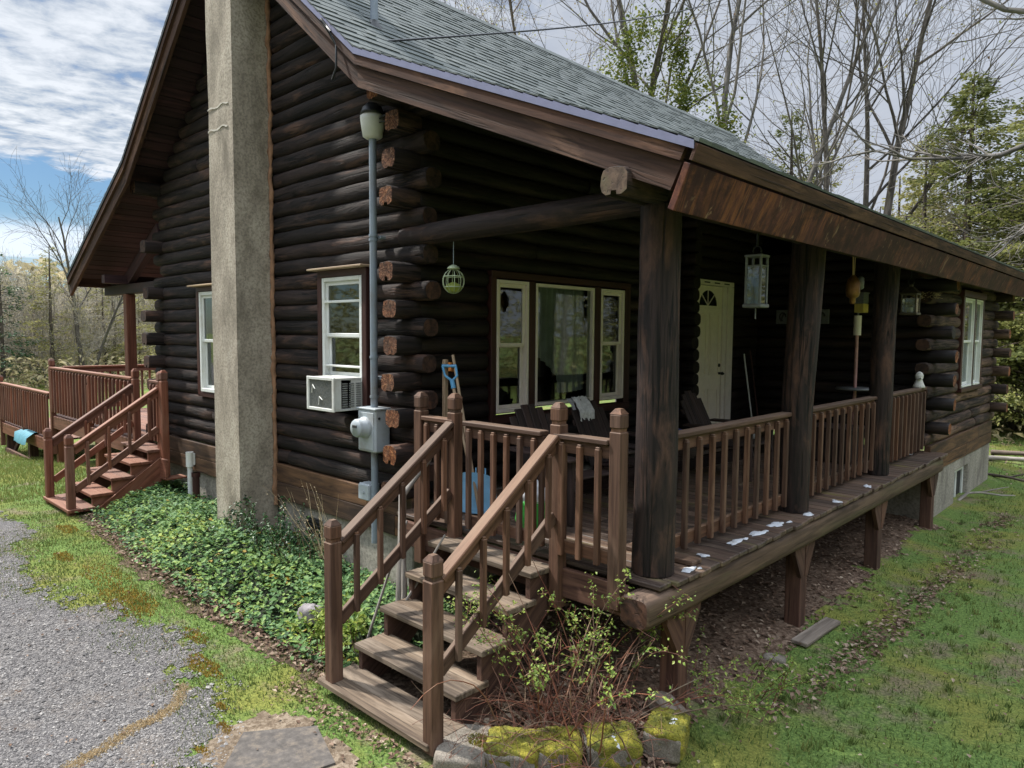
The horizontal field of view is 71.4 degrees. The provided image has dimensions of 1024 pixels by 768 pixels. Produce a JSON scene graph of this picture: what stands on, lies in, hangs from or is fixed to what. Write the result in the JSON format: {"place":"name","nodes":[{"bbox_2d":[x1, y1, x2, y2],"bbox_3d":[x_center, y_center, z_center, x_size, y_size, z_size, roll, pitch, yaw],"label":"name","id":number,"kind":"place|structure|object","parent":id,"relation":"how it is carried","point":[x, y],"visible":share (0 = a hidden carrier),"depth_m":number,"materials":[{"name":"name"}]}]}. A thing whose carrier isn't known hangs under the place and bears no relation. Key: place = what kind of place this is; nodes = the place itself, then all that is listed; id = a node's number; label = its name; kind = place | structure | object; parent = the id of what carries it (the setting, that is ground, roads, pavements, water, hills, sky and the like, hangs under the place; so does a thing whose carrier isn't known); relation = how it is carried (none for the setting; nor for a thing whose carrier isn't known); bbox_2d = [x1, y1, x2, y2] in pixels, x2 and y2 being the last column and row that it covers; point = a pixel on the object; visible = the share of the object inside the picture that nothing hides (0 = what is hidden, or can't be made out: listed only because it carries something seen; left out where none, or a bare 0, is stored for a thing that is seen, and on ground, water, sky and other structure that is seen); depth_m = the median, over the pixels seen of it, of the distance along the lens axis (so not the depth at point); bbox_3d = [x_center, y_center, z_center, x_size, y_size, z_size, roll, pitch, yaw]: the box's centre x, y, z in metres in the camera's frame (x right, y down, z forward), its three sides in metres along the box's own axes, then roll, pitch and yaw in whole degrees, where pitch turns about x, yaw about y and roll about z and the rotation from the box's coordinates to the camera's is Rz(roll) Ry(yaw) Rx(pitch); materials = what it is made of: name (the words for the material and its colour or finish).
{"place":"outdoors","nodes":[
{"label":"outdoors","id":0,"kind":"place"},
{"bbox_2d":[0,511,221,767],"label":"gravel driveway","id":1,"kind":"structure","parent":0,"point":[31,725],"depth_m":5.05,"materials":[{"name":"gravel"}]},
{"bbox_2d":[0,526,248,767],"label":"gravel","id":2,"kind":"structure","parent":1,"relation":"on","point":[182,744],"depth_m":4.97,"materials":[{"name":"gravel"}]},
{"bbox_2d":[60,681,193,767],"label":"straw trail","id":3,"kind":"object","parent":2,"relation":"on","point":[172,706],"visible":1,"depth_m":4.55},
{"bbox_2d":[77,511,324,680],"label":"bare earth","id":4,"kind":"structure","parent":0,"point":[254,642],"depth_m":6.25,"materials":[{"name":"brown soil"}]},
{"bbox_2d":[199,711,358,767],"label":"sandy path","id":5,"kind":"structure","parent":0,"point":[262,720],"depth_m":4.45,"materials":[{"name":"sand"}]},
{"bbox_2d":[224,725,334,767],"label":"paving slab","id":6,"kind":"structure","parent":5,"relation":"on","point":[279,748],"depth_m":4.30,"materials":[{"name":"stone"}]},
{"bbox_2d":[379,641,590,716],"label":"bare earth","id":7,"kind":"structure","parent":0,"point":[399,680],"depth_m":5.29,"materials":[{"name":"brown soil"}]},
{"bbox_2d":[0,355,1023,767],"bbox_3d":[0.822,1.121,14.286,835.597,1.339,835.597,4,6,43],"label":"lawn","id":8,"kind":"structure","parent":0,"point":[928,553],"depth_m":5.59,"materials":[{"name":"plant"}]},
{"bbox_2d":[2,297,40,378],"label":"scrub tree","id":9,"kind":"object","parent":8,"relation":"on","point":[9,340],"visible":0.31,"depth_m":35.24,"materials":[{"name":"green plant"}]},
{"bbox_2d":[0,254,55,380],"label":"pine tree","id":10,"kind":"object","parent":8,"relation":"on","point":[2,363],"visible":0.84,"depth_m":32.58,"materials":[{"name":"green plant"}]},
{"bbox_2d":[1,258,64,373],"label":"scrub tree","id":11,"kind":"object","parent":8,"relation":"on","point":[24,309],"visible":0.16,"depth_m":38.80,"materials":[{"name":"green plant"}]},
{"bbox_2d":[0,260,70,383],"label":"scrub tree","id":12,"kind":"object","parent":8,"relation":"on","point":[30,327],"visible":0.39,"depth_m":34.89,"materials":[{"name":"green plant"}]},
{"bbox_2d":[2,418,81,457],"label":"deck","id":13,"kind":"structure","parent":8,"relation":"on","point":[34,441],"depth_m":15.45,"materials":[{"name":"brown wood"}]},
{"bbox_2d":[0,375,48,444],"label":"deck railing","id":14,"kind":"object","parent":13,"relation":"attached to","point":[24,407],"visible":0.94,"depth_m":14.77,"materials":[{"name":"wood"}]},
{"bbox_2d":[14,429,35,444],"bbox_3d":[-9.892,1.071,14.777,1.000,0.284,0.550,4,6,43],"label":"tarp","id":15,"kind":"object","parent":13,"relation":"on","point":[20,436],"visible":0.53,"depth_m":14.59,"materials":[{"name":"plastic"}]},
{"bbox_2d":[0,248,95,385],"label":"scrub tree","id":16,"kind":"object","parent":8,"relation":"on","point":[37,316],"visible":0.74,"depth_m":34.12,"materials":[{"name":"green plant"}]},
{"bbox_2d":[11,246,93,383],"bbox_3d":[-21.834,-3.017,33.715,3.362,6.996,3.151,3,5,35],"label":"hemlock tree","id":17,"kind":"object","parent":8,"relation":"on","point":[50,326],"visible":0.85,"depth_m":33.57,"materials":[{"name":"green plant"}]},
{"bbox_2d":[0,257,136,319],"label":"woods","id":18,"kind":"object","parent":8,"relation":"on","point":[18,271],"depth_m":72.16,"materials":[{"name":"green plant"}]},
{"bbox_2d":[0,146,151,365],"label":"bare tree","id":19,"kind":"object","parent":8,"relation":"on","point":[76,326],"visible":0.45,"depth_m":33.91,"materials":[{"name":"brown plant"}]},
{"bbox_2d":[40,287,121,365],"bbox_3d":[-21.074,-2.549,34.619,3.868,5.711,4.134,-2,5,-31],"label":"scrub tree","id":20,"kind":"object","parent":8,"relation":"on","point":[84,337],"visible":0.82,"depth_m":34.42,"materials":[{"name":"green plant"}]},
{"bbox_2d":[45,281,138,365],"bbox_3d":[-22.436,-3.228,37.958,4.944,6.534,4.703,-1,4,-25],"label":"scrub tree","id":21,"kind":"object","parent":8,"relation":"on","point":[95,302],"visible":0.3,"depth_m":38.11,"materials":[{"name":"green plant"}]},
{"bbox_2d":[81,288,123,372],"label":"hemlock tree","id":22,"kind":"object","parent":8,"relation":"on","point":[103,315],"visible":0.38,"depth_m":38.66,"materials":[{"name":"green plant"}]},
{"bbox_2d":[43,369,162,516],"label":"side stairs","id":23,"kind":"structure","parent":8,"relation":"on","point":[95,483],"depth_m":9.65,"materials":[{"name":"wood"}]},
{"bbox_2d":[53,408,186,480],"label":"side deck","id":24,"kind":"structure","parent":8,"relation":"on","point":[61,422],"depth_m":11.95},
{"bbox_2d":[48,359,132,453],"bbox_3d":[-7.137,0.537,12.011,4.286,1.807,0.108,4,6,43],"label":"deck railing","id":25,"kind":"object","parent":24,"relation":"attached to","point":[73,393],"visible":0.9,"depth_m":12.13,"materials":[{"name":"wood"}]},
{"bbox_2d":[62,364,155,406],"bbox_3d":[-6.307,0.008,16.036,0.108,1.307,6.600,4,6,43],"label":"deck railing","id":26,"kind":"object","parent":24,"relation":"attached to","point":[109,368],"visible":0.13,"depth_m":14.21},
{"bbox_2d":[149,370,169,475],"bbox_3d":[-4.893,0.529,9.886,0.446,1.457,0.108,4,6,43],"label":"deck railing","id":27,"kind":"object","parent":24,"relation":"on","point":[164,416],"visible":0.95,"depth_m":9.74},
{"bbox_2d":[102,294,153,372],"bbox_3d":[-20.413,-3.269,38.204,3.056,6.784,3.260,-3,5,-40],"label":"hemlock tree","id":28,"kind":"object","parent":8,"relation":"on","point":[137,308],"visible":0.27,"depth_m":38.05,"materials":[{"name":"green plant"}]},
{"bbox_2d":[118,293,156,359],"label":"scrub tree","id":29,"kind":"object","parent":8,"relation":"on","point":[138,319],"visible":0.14,"depth_m":37.59,"materials":[{"name":"green plant"}]},
{"bbox_2d":[52,524,234,756],"bbox_3d":[-3.562,1.955,6.544,0.614,0.215,5.774,-3,6,-43],"label":"orange moss","id":30,"kind":"object","parent":8,"relation":"on","point":[129,604],"visible":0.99,"depth_m":6.28,"materials":[{"name":"plant"}]},
{"bbox_2d":[76,479,470,671],"bbox_3d":[-3.201,1.778,7.710,6.614,0.640,1.659,4,6,43],"label":"ivy bed","id":31,"kind":"object","parent":8,"relation":"on","point":[276,594],"visible":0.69,"depth_m":6.99,"materials":[{"name":"green plant"}]},
{"bbox_2d":[186,451,194,498],"bbox_3d":[-4.386,1.299,9.730,0.100,0.750,0.110,4,6,43],"label":"standpipe","id":32,"kind":"object","parent":31,"relation":"on","point":[190,459],"visible":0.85,"depth_m":9.69,"materials":[{"name":"white plastic"}]},
{"bbox_2d":[188,494,323,563],"bbox_3d":[-2.617,1.500,7.468,1.408,0.598,0.997,3,5,30],"label":"garden shrub","id":33,"kind":"object","parent":31,"relation":"on","point":[267,526],"visible":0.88,"depth_m":7.46,"materials":[{"name":"green plant"}]},
{"bbox_2d":[265,481,345,562],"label":"dry weeds","id":34,"kind":"object","parent":31,"relation":"on","point":[319,547],"visible":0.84,"depth_m":7.23,"materials":[{"name":"plant"}]},
{"bbox_2d":[297,603,321,624],"bbox_3d":[-1.662,1.895,5.884,0.216,0.180,0.161,4,6,43],"label":"rock","id":35,"kind":"object","parent":31,"relation":"on","point":[303,609],"visible":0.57,"depth_m":5.83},
{"bbox_2d":[285,592,368,656],"bbox_3d":[-1.405,1.845,5.583,0.674,0.353,0.674,4,6,43],"label":"plant","id":36,"kind":"object","parent":31,"relation":"on","point":[320,629],"visible":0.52,"depth_m":5.46,"materials":[{"name":"green plant"}]},
{"bbox_2d":[366,520,445,638],"bbox_3d":[-0.843,1.560,5.500,0.650,0.987,0.164,-1,4,-23],"label":"driftwood branch","id":37,"kind":"object","parent":31,"relation":"on","point":[381,596],"visible":0.46,"depth_m":5.46,"materials":[{"name":"grey plant"}]},
{"bbox_2d":[395,459,431,601],"bbox_3d":[-0.783,1.217,5.787,0.199,1.789,0.521,3,5,35],"label":"driftwood branch","id":38,"kind":"object","parent":31,"relation":"on","point":[401,585],"visible":0.25,"depth_m":5.66,"materials":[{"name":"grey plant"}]},
{"bbox_2d":[317,393,567,756],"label":"porch stairs","id":39,"kind":"structure","parent":8,"relation":"on","point":[363,686],"depth_m":4.89,"materials":[{"name":"brown wood"}]},
{"bbox_2d":[462,420,548,546],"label":"porch gate","id":40,"kind":"structure","parent":39,"relation":"attached to","point":[533,439],"depth_m":5.29,"materials":[{"name":"wood"}]},
{"bbox_2d":[433,724,490,767],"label":"edging stone","id":41,"kind":"object","parent":8,"relation":"on","point":[462,758],"visible":0.74,"depth_m":4.16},
{"bbox_2d":[483,725,539,767],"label":"edging stone","id":42,"kind":"object","parent":8,"relation":"on","point":[523,748],"visible":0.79,"depth_m":4.14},
{"bbox_2d":[0,347,1023,441],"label":"undergrowth","id":43,"kind":"object","parent":8,"relation":"on","point":[65,362],"visible":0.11,"depth_m":32.48,"materials":[{"name":"green plant"}]},
{"bbox_2d":[4,430,1023,767],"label":"leaf litter","id":44,"kind":"object","parent":8,"relation":"on","point":[524,696],"visible":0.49,"depth_m":5.92,"materials":[{"name":"plant"}]},
{"bbox_2d":[440,0,598,64],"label":"bare tree","id":45,"kind":"object","parent":8,"relation":"on","point":[511,13],"visible":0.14,"depth_m":25.73,"materials":[{"name":"brown plant"}]},
{"bbox_2d":[66,0,1023,590],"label":"log cabin","id":46,"kind":"object","parent":8,"relation":"on","point":[588,232],"visible":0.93,"depth_m":7.78,"materials":[{"name":"wood"}]},
{"bbox_2d":[199,291,213,392],"bbox_3d":[-3.718,-0.549,9.344,0.700,1.340,0.490,4,6,43],"label":"window","id":47,"kind":"structure","parent":46,"relation":"in","point":[205,298],"depth_m":9.41,"materials":[{"name":"glass"}]},
{"bbox_2d":[306,375,361,412],"bbox_3d":[-1.796,0.081,7.055,0.676,0.327,0.360,4,6,43],"label":"air conditioner","id":48,"kind":"object","parent":46,"relation":"attached to","point":[323,392],"visible":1,"depth_m":6.85,"materials":[{"name":"white plastic"}]},
{"bbox_2d":[322,275,361,381],"bbox_3d":[-1.543,-0.562,7.285,0.740,1.070,0.490,4,6,43],"label":"window","id":49,"kind":"structure","parent":46,"relation":"in","point":[341,296],"depth_m":7.47,"materials":[{"name":"white plastic"}]},
{"bbox_2d":[358,481,370,500],"bbox_3d":[-1.377,1.029,6.846,0.175,0.160,0.135,4,6,43],"label":"junction box","id":50,"kind":"object","parent":46,"relation":"attached to","point":[364,490],"visible":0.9,"depth_m":6.79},
{"bbox_2d":[350,406,390,452],"bbox_3d":[-1.337,0.426,6.647,0.300,0.412,0.303,4,6,43],"label":"electric meter","id":51,"kind":"object","parent":46,"relation":"attached to","point":[369,428],"visible":0.96,"depth_m":6.57,"materials":[{"name":"metal"}]},
{"bbox_2d":[360,102,385,543],"bbox_3d":[-1.230,-0.522,6.577,0.378,4.075,0.225,4,6,43],"label":"service mast","id":52,"kind":"object","parent":46,"relation":"attached to","point":[372,117],"visible":0.93,"depth_m":6.55,"materials":[{"name":"grey metal"}]},
{"bbox_2d":[442,359,447,416],"bbox_3d":[-0.611,0.115,6.521,0.035,0.680,0.050,4,6,43],"label":"wooden stake","id":53,"kind":"object","parent":46,"relation":"attached to","point":[444,394],"visible":0.56,"depth_m":6.50,"materials":[{"name":"brown wood"}]},
{"bbox_2d":[442,242,464,293],"bbox_3d":[-0.503,-1.008,6.134,0.196,0.463,0.187,4,6,43],"label":"wire globe","id":54,"kind":"object","parent":46,"relation":"hanging from","point":[452,287],"visible":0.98,"depth_m":6.10,"materials":[{"name":"green metal"}]},
{"bbox_2d":[496,279,528,413],"bbox_3d":[-0.175,-0.398,7.516,0.540,1.390,0.520,4,6,43],"label":"window","id":55,"kind":"structure","parent":46,"relation":"in","point":[512,312],"depth_m":7.63,"materials":[{"name":"glass"}]},
{"bbox_2d":[320,0,721,79],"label":"overhead cable","id":56,"kind":"object","parent":46,"relation":"attached to","point":[328,29],"visible":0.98,"depth_m":8.08,"materials":[{"name":"metal"}]},
{"bbox_2d":[535,282,594,406],"bbox_3d":[0.419,-0.453,8.142,0.540,1.350,1.070,4,6,43],"label":"window","id":57,"kind":"structure","parent":46,"relation":"in","point":[564,324],"depth_m":8.24,"materials":[{"name":"glass"}]},
{"bbox_2d":[599,288,624,400],"bbox_3d":[1.027,-0.489,8.785,0.540,1.360,0.520,4,6,43],"label":"window","id":58,"kind":"structure","parent":46,"relation":"in","point":[612,300],"depth_m":8.82,"materials":[{"name":"beige plastic"}]},
{"bbox_2d":[397,435,947,707],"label":"porch deck","id":59,"kind":"structure","parent":46,"relation":"attached to","point":[724,565],"depth_m":5.96,"materials":[{"name":"brown wood"}]},
{"bbox_2d":[414,392,451,563],"bbox_3d":[-0.624,0.799,5.875,0.486,1.447,0.108,4,6,43],"label":"porch railing","id":60,"kind":"object","parent":59,"relation":"on","point":[425,423],"visible":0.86,"depth_m":5.93,"materials":[{"name":"wood"}]},
{"bbox_2d":[448,355,477,504],"bbox_3d":[-0.432,0.441,6.327,0.086,1.390,0.577,-2,5,-30],"label":"garden tool","id":61,"kind":"object","parent":59,"relation":"on","point":[450,369],"visible":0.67,"depth_m":6.41,"materials":[{"name":"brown wood"}]},
{"bbox_2d":[441,364,496,513],"bbox_3d":[-0.403,0.483,6.329,0.613,1.297,0.180,4,6,43],"label":"snow shovel","id":62,"kind":"object","parent":59,"relation":"on","point":[486,481],"visible":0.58,"depth_m":6.23,"materials":[{"name":"blue plastic"}]},
{"bbox_2d":[509,404,634,526],"bbox_3d":[0.457,0.690,6.393,0.820,0.940,1.017,-3,5,-40],"label":"porch chair","id":63,"kind":"object","parent":59,"relation":"on","point":[529,416],"visible":0.34,"depth_m":6.47,"materials":[{"name":"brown wood"}]},
{"bbox_2d":[553,408,628,610],"bbox_3d":[0.513,0.806,4.803,0.556,1.322,0.114,4,6,43],"label":"porch railing","id":64,"kind":"object","parent":59,"relation":"on","point":[613,448],"visible":0.93,"depth_m":4.67,"materials":[{"name":"wood"}]},
{"bbox_2d":[571,398,677,504],"bbox_3d":[1.096,0.646,7.068,1.017,0.940,0.820,4,6,43],"label":"porch chair","id":65,"kind":"object","parent":59,"relation":"on","point":[598,426],"visible":0.31,"depth_m":7.22,"materials":[{"name":"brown wood"}]},
{"bbox_2d":[567,396,594,421],"bbox_3d":[0.706,0.259,7.316,0.200,0.276,0.240,4,6,43],"label":"draped towel","id":66,"kind":"object","parent":65,"relation":"on","point":[585,407],"visible":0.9,"depth_m":7.29,"materials":[{"name":"white fabric"}]},
{"bbox_2d":[626,542,701,565],"bbox_3d":[1.077,1.221,5.131,0.570,0.034,0.130,4,6,43],"label":"loose plank","id":67,"kind":"object","parent":59,"relation":"on","point":[685,559],"visible":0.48,"depth_m":4.97,"materials":[{"name":"brown wood"}]},
{"bbox_2d":[678,390,773,481],"bbox_3d":[2.458,0.575,8.216,1.017,0.940,0.820,4,5,40],"label":"porch chair","id":68,"kind":"object","parent":59,"relation":"on","point":[693,410],"visible":0.54,"depth_m":8.25,"materials":[{"name":"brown wood"}]},
{"bbox_2d":[815,422,864,463],"bbox_3d":[4.154,0.754,9.178,0.590,0.440,0.590,4,6,43],"label":"storage box","id":69,"kind":"object","parent":59,"relation":"on","point":[824,441],"visible":0.14,"depth_m":8.98,"materials":[{"name":"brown wood"}]},
{"bbox_2d":[835,292,869,423],"bbox_3d":[4.741,-0.163,9.838,0.500,2.185,0.500,4,6,43],"label":"pole table","id":70,"kind":"object","parent":59,"relation":"on","point":[861,303],"visible":0.72,"depth_m":9.75,"materials":[{"name":"wood"}]},
{"bbox_2d":[697,285,723,423],"bbox_3d":[2.849,-0.287,10.367,0.152,2.270,0.860,4,6,43],"label":"door","id":71,"kind":"structure","parent":46,"relation":"in","point":[709,347],"depth_m":10.45,"materials":[{"name":"yellow paint"}]},
{"bbox_2d":[675,412,791,549],"bbox_3d":[1.739,0.721,5.658,0.108,0.842,2.130,4,6,43],"label":"porch railing","id":72,"kind":"object","parent":46,"relation":"attached to","point":[711,435],"visible":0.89,"depth_m":5.61,"materials":[{"name":"wood"}]},
{"bbox_2d":[742,233,769,318],"bbox_3d":[1.956,-0.866,5.703,0.158,0.690,0.158,4,6,43],"label":"hanging lantern","id":73,"kind":"object","parent":46,"relation":"hanging from","point":[756,284],"visible":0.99,"depth_m":5.69,"materials":[{"name":"white metal"}]},
{"bbox_2d":[809,396,877,495],"bbox_3d":[3.384,0.610,7.395,0.108,0.842,2.180,4,6,43],"label":"porch railing","id":74,"kind":"object","parent":46,"relation":"attached to","point":[828,411],"visible":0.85,"depth_m":7.37,"materials":[{"name":"wood"}]},
{"bbox_2d":[846,257,863,303],"bbox_3d":[3.566,-1.079,7.395,0.182,0.500,0.133,1,4,10],"label":"bell feeder","id":75,"kind":"object","parent":46,"relation":"hanging from","point":[854,285],"visible":0.94,"depth_m":7.37,"materials":[{"name":"gold metal"}]},
{"bbox_2d":[889,387,926,461],"bbox_3d":[4.947,0.505,9.045,0.108,0.842,1.890,4,6,43],"label":"porch railing","id":76,"kind":"object","parent":46,"relation":"attached to","point":[908,423],"visible":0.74,"depth_m":9.11,"materials":[{"name":"wood"}]},
{"bbox_2d":[899,271,922,314],"bbox_3d":[5.025,-1.155,8.982,0.220,0.570,0.220,4,6,43],"label":"hanging lantern","id":77,"kind":"object","parent":46,"relation":"hanging from","point":[910,290],"visible":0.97,"depth_m":8.96,"materials":[{"name":"brown metal"}]},
{"bbox_2d":[953,466,963,496],"bbox_3d":[7.102,1.616,11.492,0.240,0.573,0.953,4,6,43],"label":"cellar window","id":78,"kind":"structure","parent":46,"relation":"in","point":[958,476],"depth_m":11.68,"materials":[{"name":"white plastic"}]},
{"bbox_2d":[961,297,975,387],"bbox_3d":[6.947,-0.660,11.316,0.530,1.420,0.740,4,6,43],"label":"window","id":79,"kind":"structure","parent":46,"relation":"in","point":[969,353],"depth_m":11.40,"materials":[{"name":"glass"}]},
{"bbox_2d":[973,300,983,384],"bbox_3d":[7.594,-0.681,11.680,0.090,1.380,0.520,4,6,43],"label":"window","id":80,"kind":"structure","parent":46,"relation":"in","point":[979,312],"depth_m":11.84,"materials":[{"name":"glass"}]},
{"bbox_2d":[495,0,671,98],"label":"bare tree","id":81,"kind":"object","parent":8,"relation":"on","point":[575,33],"visible":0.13,"depth_m":28.32,"materials":[{"name":"grey plant"}]},
{"bbox_2d":[493,678,677,767],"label":"planting bed","id":82,"kind":"object","parent":8,"relation":"on","point":[644,761],"visible":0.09,"depth_m":4.77,"materials":[{"name":"brown soil"}]},
{"bbox_2d":[535,725,583,767],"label":"edging stone","id":83,"kind":"object","parent":82,"relation":"on","point":[573,756],"visible":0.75,"depth_m":4.17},
{"bbox_2d":[410,545,785,767],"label":"rose bush","id":84,"kind":"object","parent":82,"relation":"on","point":[595,711],"visible":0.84,"depth_m":4.50,"materials":[{"name":"green plant"}]},
{"bbox_2d":[581,719,642,767],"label":"edging stone","id":85,"kind":"object","parent":8,"relation":"on","point":[615,742],"visible":0.83,"depth_m":4.20,"materials":[{"name":"stone"}]},
{"bbox_2d":[479,0,836,120],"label":"bare tree","id":86,"kind":"object","parent":8,"relation":"on","point":[679,53],"visible":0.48,"depth_m":24.65,"materials":[{"name":"grey plant"}]},
{"bbox_2d":[642,707,691,763],"bbox_3d":[0.974,2.183,4.470,0.264,0.221,0.335,2,4,25],"label":"edging stone","id":87,"kind":"object","parent":8,"relation":"on","point":[678,725],"visible":0.91,"depth_m":4.35,"materials":[{"name":"stone"}]},
{"bbox_2d":[648,691,686,711],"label":"stone","id":88,"kind":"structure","parent":8,"relation":"on","point":[661,700],"depth_m":4.75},
{"bbox_2d":[451,0,898,401],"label":"bare tree","id":89,"kind":"object","parent":8,"relation":"on","point":[640,33],"visible":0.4,"depth_m":24.32,"materials":[{"name":"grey plant"}]},
{"bbox_2d":[687,621,839,725],"bbox_3d":[1.698,2.017,5.087,0.987,0.522,0.730,-1,4,-16],"label":"bramble","id":90,"kind":"object","parent":8,"relation":"on","point":[785,685],"visible":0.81,"depth_m":5.07,"materials":[{"name":"plant"}]},
{"bbox_2d":[771,109,821,181],"bbox_3d":[9.745,-4.261,25.109,3.591,10.619,4.346,4,6,43],"label":"cedar tree","id":91,"kind":"object","parent":8,"relation":"on","point":[792,156],"visible":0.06,"depth_m":24.66,"materials":[{"name":"green plant"}]},
{"bbox_2d":[746,59,876,201],"bbox_3d":[13.084,-6.854,30.816,7.535,14.830,6.023,-2,5,-31],"label":"bare tree","id":92,"kind":"object","parent":8,"relation":"on","point":[815,145],"visible":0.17,"depth_m":30.60,"materials":[{"name":"plant"}]},
{"bbox_2d":[791,617,840,647],"bbox_3d":[2.669,2.169,6.249,0.731,0.045,0.140,-4,6,-45],"label":"plank","id":93,"kind":"object","parent":8,"relation":"on","point":[807,637],"visible":1,"depth_m":6.20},
{"bbox_2d":[802,128,844,188],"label":"cedar tree","id":94,"kind":"object","parent":8,"relation":"on","point":[837,170],"visible":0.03,"depth_m":26.12,"materials":[{"name":"green plant"}]},
{"bbox_2d":[665,0,992,186],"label":"bare tree","id":95,"kind":"object","parent":8,"relation":"on","point":[726,112],"visible":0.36,"depth_m":22.45,"materials":[{"name":"grey plant"}]},
{"bbox_2d":[659,0,1023,222],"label":"bare tree","id":96,"kind":"object","parent":8,"relation":"on","point":[907,101],"visible":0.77,"depth_m":21.89,"materials":[{"name":"grey plant"}]},
{"bbox_2d":[787,0,1023,300],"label":"leafless maple","id":97,"kind":"object","parent":8,"relation":"on","point":[958,156],"visible":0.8,"depth_m":15.72,"materials":[{"name":"grey plant"}]},
{"bbox_2d":[896,134,951,227],"bbox_3d":[14.707,-3.942,25.877,4.736,10.013,4.731,0,4,-2],"label":"hemlock tree","id":98,"kind":"object","parent":8,"relation":"on","point":[908,207],"visible":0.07,"depth_m":25.63,"materials":[{"name":"green plant"}]},
{"bbox_2d":[902,144,971,231],"bbox_3d":[12.022,-2.679,20.842,3.985,8.293,3.735,3,5,35],"label":"hemlock tree","id":99,"kind":"object","parent":8,"relation":"on","point":[925,209],"visible":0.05,"depth_m":20.63,"materials":[{"name":"green plant"}]},
{"bbox_2d":[894,70,1023,420],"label":"hemlock tree","id":100,"kind":"object","parent":8,"relation":"on","point":[982,116],"visible":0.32,"depth_m":18.81,"materials":[{"name":"green plant"}]},
{"bbox_2d":[920,155,1023,426],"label":"scrub tree","id":101,"kind":"object","parent":8,"relation":"on","point":[951,215],"visible":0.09,"depth_m":19.31,"materials":[{"name":"green plant"}]},
{"bbox_2d":[953,96,1023,425],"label":"hemlock tree","id":102,"kind":"object","parent":8,"relation":"on","point":[1018,216],"visible":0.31,"depth_m":17.64,"materials":[{"name":"green plant"}]},
{"bbox_2d":[0,0,1023,320],"label":"sky","id":103,"kind":"structure","parent":0,"point":[74,73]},
{"bbox_2d":[444,513,940,717],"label":"bare earth","id":104,"kind":"structure","parent":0,"point":[754,649],"depth_m":6.36,"materials":[{"name":"soil"}]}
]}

